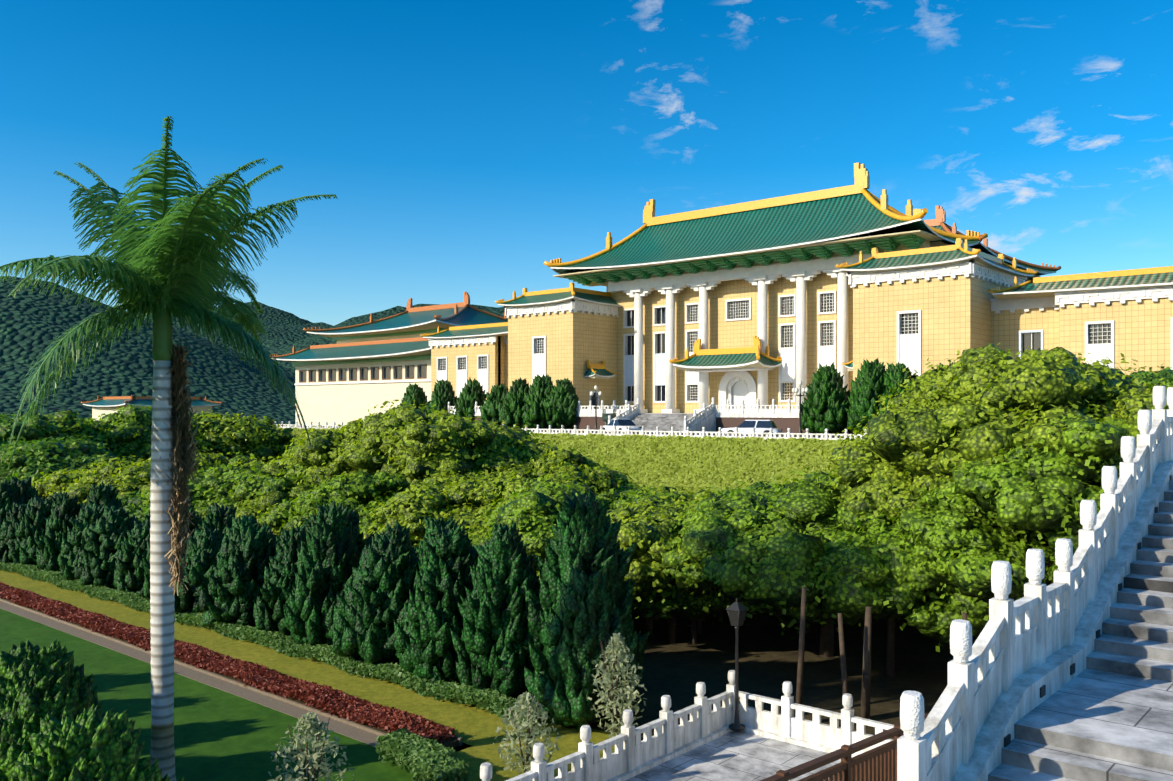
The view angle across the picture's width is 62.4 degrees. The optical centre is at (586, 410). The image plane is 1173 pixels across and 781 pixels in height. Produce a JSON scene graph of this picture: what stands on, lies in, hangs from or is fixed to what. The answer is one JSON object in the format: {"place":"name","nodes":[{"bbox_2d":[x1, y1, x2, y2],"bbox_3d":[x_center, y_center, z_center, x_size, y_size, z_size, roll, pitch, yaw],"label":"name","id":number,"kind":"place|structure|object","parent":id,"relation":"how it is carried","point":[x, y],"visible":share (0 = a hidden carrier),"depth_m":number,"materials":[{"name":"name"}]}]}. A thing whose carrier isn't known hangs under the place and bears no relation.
{"place":"outdoors","nodes":[
{"label":"outdoors","id":0,"kind":"place"},
{"bbox_2d":[0,276,507,423],"bbox_3d":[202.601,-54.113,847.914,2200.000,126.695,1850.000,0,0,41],"label":"forested hills","id":1,"kind":"structure","parent":0,"point":[34,323],"depth_m":452.70,"materials":[{"name":"green plant"}]},
{"bbox_2d":[0,570,953,780],"bbox_3d":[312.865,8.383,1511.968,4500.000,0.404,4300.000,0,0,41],"label":"terrain","id":2,"kind":"structure","parent":0,"point":[225,730],"depth_m":29.02,"materials":[{"name":"green plant"}]},
{"bbox_2d":[0,479,23,529],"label":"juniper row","id":3,"kind":"object","parent":2,"relation":"on","point":[9,497],"visible":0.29,"depth_m":52.56,"materials":[{"name":"green plant"}]},
{"bbox_2d":[0,502,29,564],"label":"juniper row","id":4,"kind":"object","parent":2,"relation":"on","point":[8,528],"visible":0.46,"depth_m":49.94,"materials":[{"name":"green plant"}]},
{"bbox_2d":[10,476,43,503],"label":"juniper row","id":5,"kind":"object","parent":2,"relation":"on","point":[25,488],"visible":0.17,"depth_m":54.20,"materials":[{"name":"green plant"}]},
{"bbox_2d":[2,470,53,499],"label":"broadleaf tree","id":6,"kind":"object","parent":2,"relation":"on","point":[37,476],"depth_m":67.81,"materials":[{"name":"green plant"}]},
{"bbox_2d":[8,496,52,568],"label":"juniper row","id":7,"kind":"object","parent":2,"relation":"on","point":[31,526],"visible":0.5,"depth_m":48.69,"materials":[{"name":"green plant"}]},
{"bbox_2d":[26,495,44,504],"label":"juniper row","id":8,"kind":"object","parent":2,"relation":"on","point":[33,500],"depth_m":52.93,"materials":[{"name":"green plant"}]},
{"bbox_2d":[0,410,78,447],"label":"broadleaf tree","id":9,"kind":"object","parent":2,"relation":"on","point":[42,428],"visible":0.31,"depth_m":84.20,"materials":[{"name":"green plant"}]},
{"bbox_2d":[0,639,102,780],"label":"bush","id":10,"kind":"object","parent":2,"relation":"on","point":[37,682],"visible":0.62,"depth_m":13.96,"materials":[{"name":"green plant"}]},
{"bbox_2d":[0,410,112,452],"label":"broadleaf tree","id":11,"kind":"object","parent":2,"relation":"on","point":[67,420],"visible":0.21,"depth_m":89.52,"materials":[{"name":"green plant"}]},
{"bbox_2d":[46,491,68,504],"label":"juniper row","id":12,"kind":"object","parent":2,"relation":"on","point":[53,497],"visible":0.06,"depth_m":50.69,"materials":[{"name":"green plant"}]},
{"bbox_2d":[34,493,82,571],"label":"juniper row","id":13,"kind":"object","parent":2,"relation":"on","point":[64,509],"visible":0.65,"depth_m":46.82,"materials":[{"name":"green plant"}]},
{"bbox_2d":[0,435,124,482],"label":"broadleaf tree","id":14,"kind":"object","parent":2,"relation":"on","point":[44,455],"visible":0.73,"depth_m":71.91,"materials":[{"name":"green plant"}]},
{"bbox_2d":[33,465,104,499],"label":"broadleaf tree","id":15,"kind":"object","parent":2,"relation":"on","point":[54,483],"visible":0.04,"depth_m":62.98,"materials":[{"name":"green plant"}]},
{"bbox_2d":[59,502,103,580],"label":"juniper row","id":16,"kind":"object","parent":2,"relation":"on","point":[73,544],"visible":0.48,"depth_m":44.74,"materials":[{"name":"green plant"}]},
{"bbox_2d":[11,703,183,780],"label":"bush","id":17,"kind":"object","parent":2,"relation":"on","point":[90,745],"visible":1,"depth_m":10.62,"materials":[{"name":"green plant"}]},
{"bbox_2d":[76,481,128,519],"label":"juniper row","id":18,"kind":"object","parent":2,"relation":"on","point":[102,494],"visible":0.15,"depth_m":47.21,"materials":[{"name":"green plant"}]},
{"bbox_2d":[74,505,133,589],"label":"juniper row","id":19,"kind":"object","parent":2,"relation":"on","point":[104,538],"visible":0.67,"depth_m":43.16,"materials":[{"name":"green plant"}]},
{"bbox_2d":[114,519,149,598],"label":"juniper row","id":20,"kind":"object","parent":2,"relation":"on","point":[129,573],"visible":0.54,"depth_m":41.29,"materials":[{"name":"green plant"}]},
{"bbox_2d":[117,490,149,521],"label":"broadleaf tree","id":21,"kind":"object","parent":2,"relation":"on","point":[132,505],"visible":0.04,"depth_m":55.18,"materials":[{"name":"green plant"}]},
{"bbox_2d":[129,514,141,524],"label":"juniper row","id":22,"kind":"object","parent":2,"relation":"on","point":[137,520],"visible":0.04,"depth_m":45.64,"materials":[{"name":"green plant"}]},
{"bbox_2d":[79,404,206,461],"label":"broadleaf tree","id":23,"kind":"object","parent":2,"relation":"on","point":[129,432],"visible":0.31,"depth_m":92.98,"materials":[{"name":"green plant"}]},
{"bbox_2d":[62,447,231,504],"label":"broadleaf tree","id":24,"kind":"object","parent":2,"relation":"on","point":[125,477],"visible":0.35,"depth_m":60.00,"materials":[{"name":"green plant"}]},
{"bbox_2d":[144,511,149,521],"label":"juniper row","id":25,"kind":"object","parent":2,"relation":"on","point":[147,517],"depth_m":43.15,"materials":[{"name":"green plant"}]},
{"bbox_2d":[0,116,337,780],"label":"royal palm","id":26,"kind":"object","parent":2,"relation":"on","point":[181,271],"visible":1,"depth_m":20.67,"materials":[{"name":"green plant"}]},
{"bbox_2d":[142,502,198,600],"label":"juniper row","id":27,"kind":"object","parent":2,"relation":"on","point":[147,587],"visible":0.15,"depth_m":39.43,"materials":[{"name":"green plant"}]},
{"bbox_2d":[142,470,207,522],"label":"broadleaf tree","id":28,"kind":"object","parent":2,"relation":"on","point":[145,512],"visible":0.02,"depth_m":53.48,"materials":[{"name":"green plant"}]},
{"bbox_2d":[194,511,201,524],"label":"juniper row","id":29,"kind":"object","parent":2,"relation":"on","point":[199,519],"depth_m":42.13,"materials":[{"name":"green plant"}]},
{"bbox_2d":[174,527,222,613],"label":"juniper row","id":30,"kind":"object","parent":2,"relation":"on","point":[205,544],"visible":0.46,"depth_m":37.57,"materials":[{"name":"green plant"}]},
{"bbox_2d":[150,450,260,468],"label":"broadleaf tree","id":31,"kind":"object","parent":2,"relation":"on","point":[245,458],"depth_m":67.45,"materials":[{"name":"green plant"}]},
{"bbox_2d":[197,502,237,537],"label":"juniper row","id":32,"kind":"object","parent":2,"relation":"on","point":[220,518],"visible":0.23,"depth_m":39.55,"materials":[{"name":"green plant"}]},
{"bbox_2d":[0,598,461,748],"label":"path","id":33,"kind":"structure","parent":2,"relation":"on","point":[454,741],"depth_m":28.43,"materials":[{"name":"grey concrete"}]},
{"bbox_2d":[0,582,457,743],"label":"red flower bed","id":34,"kind":"object","parent":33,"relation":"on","point":[337,701],"visible":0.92,"depth_m":28.99,"materials":[{"name":"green plant"}]},
{"bbox_2d":[138,460,324,521],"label":"broadleaf tree","id":35,"kind":"object","parent":2,"relation":"on","point":[228,485],"visible":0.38,"depth_m":51.52,"materials":[{"name":"green plant"}]},
{"bbox_2d":[199,515,273,626],"bbox_3d":[-12.931,6.153,36.474,3.184,4.363,3.098,0,0,-28],"label":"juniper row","id":36,"kind":"object","parent":2,"relation":"on","point":[236,582],"visible":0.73,"depth_m":35.56,"materials":[{"name":"green plant"}]},
{"bbox_2d":[188,409,292,462],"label":"broadleaf tree","id":37,"kind":"object","parent":2,"relation":"on","point":[231,434],"visible":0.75,"depth_m":101.22,"materials":[{"name":"green plant"}]},
{"bbox_2d":[231,457,274,466],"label":"broadleaf tree","id":38,"kind":"object","parent":2,"relation":"on","point":[250,464],"depth_m":58.84,"materials":[{"name":"green plant"}]},
{"bbox_2d":[262,523,274,543],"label":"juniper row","id":39,"kind":"object","parent":2,"relation":"on","point":[270,534],"visible":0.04,"depth_m":38.11,"materials":[{"name":"green plant"}]},
{"bbox_2d":[233,483,312,536],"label":"broadleaf tree","id":40,"kind":"object","parent":2,"relation":"on","point":[262,505],"visible":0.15,"depth_m":49.40,"materials":[{"name":"green plant"}]},
{"bbox_2d":[0,562,548,724],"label":"hedge","id":41,"kind":"object","parent":2,"relation":"on","point":[488,698],"visible":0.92,"depth_m":31.54,"materials":[{"name":"green plant"}]},
{"bbox_2d":[253,532,301,636],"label":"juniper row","id":42,"kind":"object","parent":2,"relation":"on","point":[268,611],"visible":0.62,"depth_m":33.77,"materials":[{"name":"green plant"}]},
{"bbox_2d":[267,525,306,567],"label":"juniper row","id":43,"kind":"object","parent":2,"relation":"on","point":[291,532],"visible":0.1,"depth_m":36.35,"materials":[{"name":"green plant"}]},
{"bbox_2d":[81,292,507,424],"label":"exhibition building","id":44,"kind":"structure","parent":2,"relation":"on","point":[356,372],"depth_m":176.76,"materials":[{"name":"paint"}]},
{"bbox_2d":[267,712,355,780],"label":"wispy shrub","id":45,"kind":"object","parent":2,"relation":"on","point":[311,723],"visible":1,"depth_m":18.76,"materials":[{"name":"green plant"}]},
{"bbox_2d":[259,418,365,486],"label":"broadleaf tree","id":46,"kind":"object","parent":2,"relation":"on","point":[318,455],"visible":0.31,"depth_m":52.58,"materials":[{"name":"green plant"}]},
{"bbox_2d":[281,499,362,645],"bbox_3d":[-8.766,5.690,33.023,3.108,5.289,3.177,0,0,41],"label":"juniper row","id":47,"kind":"object","parent":2,"relation":"on","point":[329,555],"visible":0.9,"depth_m":32.20,"materials":[{"name":"green plant"}]},
{"bbox_2d":[259,470,409,531],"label":"broadleaf tree","id":48,"kind":"object","parent":2,"relation":"on","point":[346,490],"visible":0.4,"depth_m":45.60,"materials":[{"name":"green plant"}]},
{"bbox_2d":[329,503,374,552],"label":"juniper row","id":49,"kind":"object","parent":2,"relation":"on","point":[360,542],"visible":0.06,"depth_m":34.39,"materials":[{"name":"green plant"}]},
{"bbox_2d":[289,486,455,556],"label":"broadleaf tree","id":50,"kind":"object","parent":2,"relation":"on","point":[365,522],"visible":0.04,"depth_m":43.58,"materials":[{"name":"green plant"}]},
{"bbox_2d":[333,531,416,664],"bbox_3d":[-6.428,6.111,30.991,3.256,4.448,3.420,0,0,41],"label":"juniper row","id":51,"kind":"object","parent":2,"relation":"on","point":[368,609],"visible":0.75,"depth_m":30.08,"materials":[{"name":"green plant"}]},
{"bbox_2d":[379,521,416,562],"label":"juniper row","id":52,"kind":"object","parent":2,"relation":"on","point":[398,531],"visible":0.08,"depth_m":32.55,"materials":[{"name":"green plant"}]},
{"bbox_2d":[375,728,421,767],"bbox_3d":[-4.242,7.875,22.476,1.146,0.663,0.939,0,0,41],"label":"bush","id":53,"kind":"object","parent":2,"relation":"on","point":[390,745],"visible":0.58,"depth_m":22.35,"materials":[{"name":"green plant"}]},
{"bbox_2d":[399,738,457,773],"bbox_3d":[-3.552,7.845,21.748,1.152,0.682,0.946,0,0,41],"label":"bush","id":54,"kind":"object","parent":2,"relation":"on","point":[414,750],"visible":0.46,"depth_m":21.69,"materials":[{"name":"green plant"}]},
{"bbox_2d":[407,515,457,597],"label":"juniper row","id":55,"kind":"object","parent":2,"relation":"on","point":[450,523],"visible":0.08,"depth_m":30.90,"materials":[{"name":"green plant"}]},
{"bbox_2d":[394,522,478,684],"bbox_3d":[-4.245,5.828,29.126,3.089,5.014,2.981,0,0,-8],"label":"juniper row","id":56,"kind":"object","parent":2,"relation":"on","point":[423,642],"visible":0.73,"depth_m":28.21,"materials":[{"name":"green plant"}]},
{"bbox_2d":[411,752,472,780],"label":"bush","id":57,"kind":"object","parent":2,"relation":"on","point":[441,767],"visible":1,"depth_m":20.70,"materials":[{"name":"green plant"}]},
{"bbox_2d":[327,398,559,487],"bbox_3d":[-7.917,3.962,53.911,12.589,9.255,12.320,0,0,41],"label":"broadleaf tree","id":58,"kind":"object","parent":2,"relation":"on","point":[411,444],"visible":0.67,"depth_m":50.05,"materials":[{"name":"green plant"}]},
{"bbox_2d":[414,500,501,545],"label":"broadleaf tree","id":59,"kind":"object","parent":2,"relation":"on","point":[469,523],"visible":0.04,"depth_m":38.71,"materials":[{"name":"green plant"}]},
{"bbox_2d":[360,470,582,544],"bbox_3d":[-4.236,5.571,43.803,10.480,5.955,9.462,0,0,12],"label":"broadleaf tree","id":60,"kind":"object","parent":2,"relation":"on","point":[428,497],"visible":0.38,"depth_m":41.38,"materials":[{"name":"green plant"}]},
{"bbox_2d":[450,522,538,701],"bbox_3d":[-2.397,5.749,27.547,2.829,5.171,2.706,0,0,41],"label":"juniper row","id":61,"kind":"object","parent":2,"relation":"on","point":[491,646],"visible":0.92,"depth_m":26.76,"materials":[{"name":"green plant"}]},
{"bbox_2d":[460,539,539,628],"bbox_3d":[-2.432,6.055,29.120,3.189,4.559,3.073,0,0,-34],"label":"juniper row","id":62,"kind":"object","parent":2,"relation":"on","point":[525,555],"visible":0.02,"depth_m":29.19,"materials":[{"name":"green plant"}]},
{"bbox_2d":[493,691,560,773],"bbox_3d":[-1.337,7.258,21.600,1.512,1.965,1.558,0,0,41],"label":"wispy shrub","id":63,"kind":"object","parent":2,"relation":"on","point":[523,700],"visible":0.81,"depth_m":21.45,"materials":[{"name":"green plant"}]},
{"bbox_2d":[466,445,632,493],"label":"broadleaf tree","id":64,"kind":"object","parent":2,"relation":"on","point":[571,463],"visible":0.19,"depth_m":49.38,"materials":[{"name":"green plant"}]},
{"bbox_2d":[275,421,867,483],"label":"balustrade","id":65,"kind":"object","parent":2,"relation":"on","point":[826,435],"depth_m":74.85,"materials":[{"name":"stone"}]},
{"bbox_2d":[400,383,429,413],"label":"juniper","id":66,"kind":"object","parent":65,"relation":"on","point":[415,392],"depth_m":123.21,"materials":[{"name":"green plant"}]},
{"bbox_2d":[425,379,458,414],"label":"juniper","id":67,"kind":"object","parent":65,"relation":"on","point":[443,394],"depth_m":119.30,"materials":[{"name":"green plant"}]},
{"bbox_2d":[454,378,488,420],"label":"juniper","id":68,"kind":"object","parent":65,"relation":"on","point":[471,393],"depth_m":115.74,"materials":[{"name":"green plant"}]},
{"bbox_2d":[480,383,508,424],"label":"juniper","id":69,"kind":"object","parent":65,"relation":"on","point":[492,404],"depth_m":112.79,"materials":[{"name":"green plant"}]},
{"bbox_2d":[498,377,528,427],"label":"juniper","id":70,"kind":"object","parent":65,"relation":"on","point":[511,410],"depth_m":108.85,"materials":[{"name":"green plant"}]},
{"bbox_2d":[523,374,553,428],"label":"juniper","id":71,"kind":"object","parent":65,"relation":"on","point":[540,388],"depth_m":107.15,"materials":[{"name":"green plant"}]},
{"bbox_2d":[267,427,855,493],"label":"ivy bank","id":72,"kind":"structure","parent":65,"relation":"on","point":[725,466],"depth_m":70.06,"materials":[{"name":"green plant"}]},
{"bbox_2d":[542,378,588,428],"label":"juniper","id":73,"kind":"object","parent":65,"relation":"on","point":[560,404],"depth_m":104.60,"materials":[{"name":"green plant"}]},
{"bbox_2d":[590,385,601,429],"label":"terrace lamp","id":74,"kind":"object","parent":65,"relation":"on","point":[596,397],"visible":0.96,"depth_m":100.16,"materials":[{"name":"black metal"}]},
{"bbox_2d":[597,409,616,429],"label":"bronze ding cauldron","id":75,"kind":"object","parent":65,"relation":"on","point":[605,415],"visible":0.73,"depth_m":97.27,"materials":[{"name":"metal"}]},
{"bbox_2d":[600,419,641,433],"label":"white sedan car","id":76,"kind":"object","parent":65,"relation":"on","point":[621,424],"visible":0.56,"depth_m":83.14,"materials":[{"name":"white paint"}]},
{"bbox_2d":[721,420,781,436],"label":"car","id":77,"kind":"object","parent":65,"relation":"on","point":[763,426],"visible":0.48,"depth_m":73.72,"materials":[{"name":"white paint"}]},
{"bbox_2d":[420,162,1172,433],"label":"museum building","id":78,"kind":"structure","parent":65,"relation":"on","point":[713,319],"depth_m":100.39,"materials":[{"name":"tile"}]},
{"bbox_2d":[792,380,808,432],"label":"terrace lamp","id":79,"kind":"object","parent":65,"relation":"on","point":[796,390],"visible":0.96,"depth_m":83.73,"materials":[{"name":"black metal"}]},
{"bbox_2d":[801,362,850,433],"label":"juniper","id":80,"kind":"object","parent":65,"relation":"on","point":[825,404],"depth_m":83.00,"materials":[{"name":"green plant"}]},
{"bbox_2d":[845,358,889,433],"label":"juniper","id":81,"kind":"object","parent":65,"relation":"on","point":[867,387],"depth_m":80.43,"materials":[{"name":"green plant"}]},
{"bbox_2d":[878,361,916,414],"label":"juniper","id":82,"kind":"object","parent":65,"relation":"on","point":[893,375],"depth_m":79.81,"materials":[{"name":"green plant"}]},
{"bbox_2d":[470,473,693,570],"bbox_3d":[-0.313,5.494,40.298,11.873,6.136,11.370,0,0,-16],"label":"broadleaf tree","id":83,"kind":"object","parent":2,"relation":"on","point":[533,513],"visible":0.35,"depth_m":36.28,"materials":[{"name":"green plant"}]},
{"bbox_2d":[524,565,643,731],"bbox_3d":[0.030,6.219,25.600,3.111,4.232,2.790,0,0,-30],"label":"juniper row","id":84,"kind":"object","parent":2,"relation":"on","point":[582,626],"visible":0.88,"depth_m":24.75,"materials":[{"name":"green plant"}]},
{"bbox_2d":[524,487,650,673],"bbox_3d":[0.001,5.258,27.200,3.763,6.154,3.570,0,0,41],"label":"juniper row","id":85,"kind":"object","parent":2,"relation":"on","point":[586,533],"visible":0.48,"depth_m":26.59,"materials":[{"name":"green plant"}]},
{"bbox_2d":[587,632,646,737],"bbox_3d":[0.751,6.858,23.857,1.409,2.760,1.421,0,0,41],"label":"wispy shrub","id":86,"kind":"object","parent":2,"relation":"on","point":[617,655],"visible":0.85,"depth_m":23.73,"materials":[{"name":"green plant"}]},
{"bbox_2d":[613,472,643,491],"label":"broadleaf tree","id":87,"kind":"object","parent":2,"relation":"on","point":[623,478],"depth_m":51.90,"materials":[{"name":"green plant"}]},
{"bbox_2d":[614,484,656,495],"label":"broadleaf tree","id":88,"kind":"object","parent":2,"relation":"on","point":[646,488],"visible":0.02,"depth_m":48.58,"materials":[{"name":"green plant"}]},
{"bbox_2d":[536,570,752,634],"bbox_3d":[2.335,6.327,35.429,9.382,4.421,8.753,0,0,41],"label":"broadleaf tree","id":89,"kind":"object","parent":2,"relation":"on","point":[655,605],"depth_m":32.03,"materials":[{"name":"green plant"}]},
{"bbox_2d":[606,484,725,634],"bbox_3d":[3.940,5.749,35.507,10.691,5.581,11.807,0,0,41],"label":"broadleaf tree","id":90,"kind":"object","parent":2,"relation":"on","point":[647,524],"visible":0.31,"depth_m":31.37,"materials":[{"name":"green plant"}]},
{"bbox_2d":[366,534,977,718],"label":"tree trunks","id":91,"kind":"object","parent":2,"relation":"on","point":[865,636],"visible":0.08,"depth_m":26.17,"materials":[{"name":"brown plant"}]},
{"bbox_2d":[631,486,738,498],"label":"broadleaf tree","id":92,"kind":"object","parent":2,"relation":"on","point":[727,492],"depth_m":43.66,"materials":[{"name":"green plant"}]},
{"bbox_2d":[480,670,903,780],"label":"platform","id":93,"kind":"structure","parent":2,"relation":"on","point":[704,743],"depth_m":22.26,"materials":[{"name":"stone"}]},
{"bbox_2d":[725,598,747,730],"bbox_3d":[3.728,6.275,23.989,0.420,3.220,0.420,0,0,41],"label":"platform lamp post","id":94,"kind":"object","parent":93,"relation":"on","point":[736,610],"visible":1,"depth_m":23.95,"materials":[{"name":"black metal"}]},
{"bbox_2d":[732,480,785,493],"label":"broadleaf tree","id":95,"kind":"object","parent":2,"relation":"on","point":[759,484],"depth_m":50.57,"materials":[{"name":"green plant"}]},
{"bbox_2d":[632,467,1023,656],"bbox_3d":[7.840,5.176,32.621,12.883,6.751,14.296,0,0,-2],"label":"broadleaf tree","id":96,"kind":"object","parent":2,"relation":"on","point":[774,550],"visible":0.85,"depth_m":27.77,"materials":[{"name":"green plant"}]},
{"bbox_2d":[760,713,928,780],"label":"railing","id":97,"kind":"object","parent":2,"relation":"on","point":[878,763],"visible":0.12,"depth_m":11.53,"materials":[{"name":"brown wood"}]},
{"bbox_2d":[810,343,1168,568],"bbox_3d":[13.371,3.300,29.700,13.174,10.486,12.345,0,0,41],"label":"broadleaf tree","id":98,"kind":"object","parent":2,"relation":"on","point":[928,429],"visible":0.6,"depth_m":26.94,"materials":[{"name":"green plant"}]},
{"bbox_2d":[890,414,1137,606],"bbox_3d":[13.045,4.326,25.360,8.641,8.448,8.829,0,0,41],"label":"broadleaf tree","id":99,"kind":"object","parent":2,"relation":"on","point":[964,546],"visible":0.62,"depth_m":23.62,"materials":[{"name":"green plant"}]},
{"bbox_2d":[897,386,1172,780],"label":"grand stairs","id":100,"kind":"structure","parent":2,"relation":"on","point":[1067,675],"depth_m":11.91,"materials":[{"name":"stone"}]},
{"bbox_2d":[1128,363,1172,387],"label":"broadleaf tree","id":101,"kind":"object","parent":2,"relation":"on","point":[1166,373],"visible":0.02,"depth_m":43.63,"materials":[{"name":"green plant"}]},
{"bbox_2d":[1147,377,1172,386],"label":"broadleaf tree","id":102,"kind":"object","parent":2,"relation":"on","point":[1168,384],"depth_m":36.69,"materials":[{"name":"green plant"}]},
{"bbox_2d":[0,0,1172,325],"label":"sky","id":103,"kind":"structure","parent":0,"point":[469,146],"materials":[{"name":"blue"}]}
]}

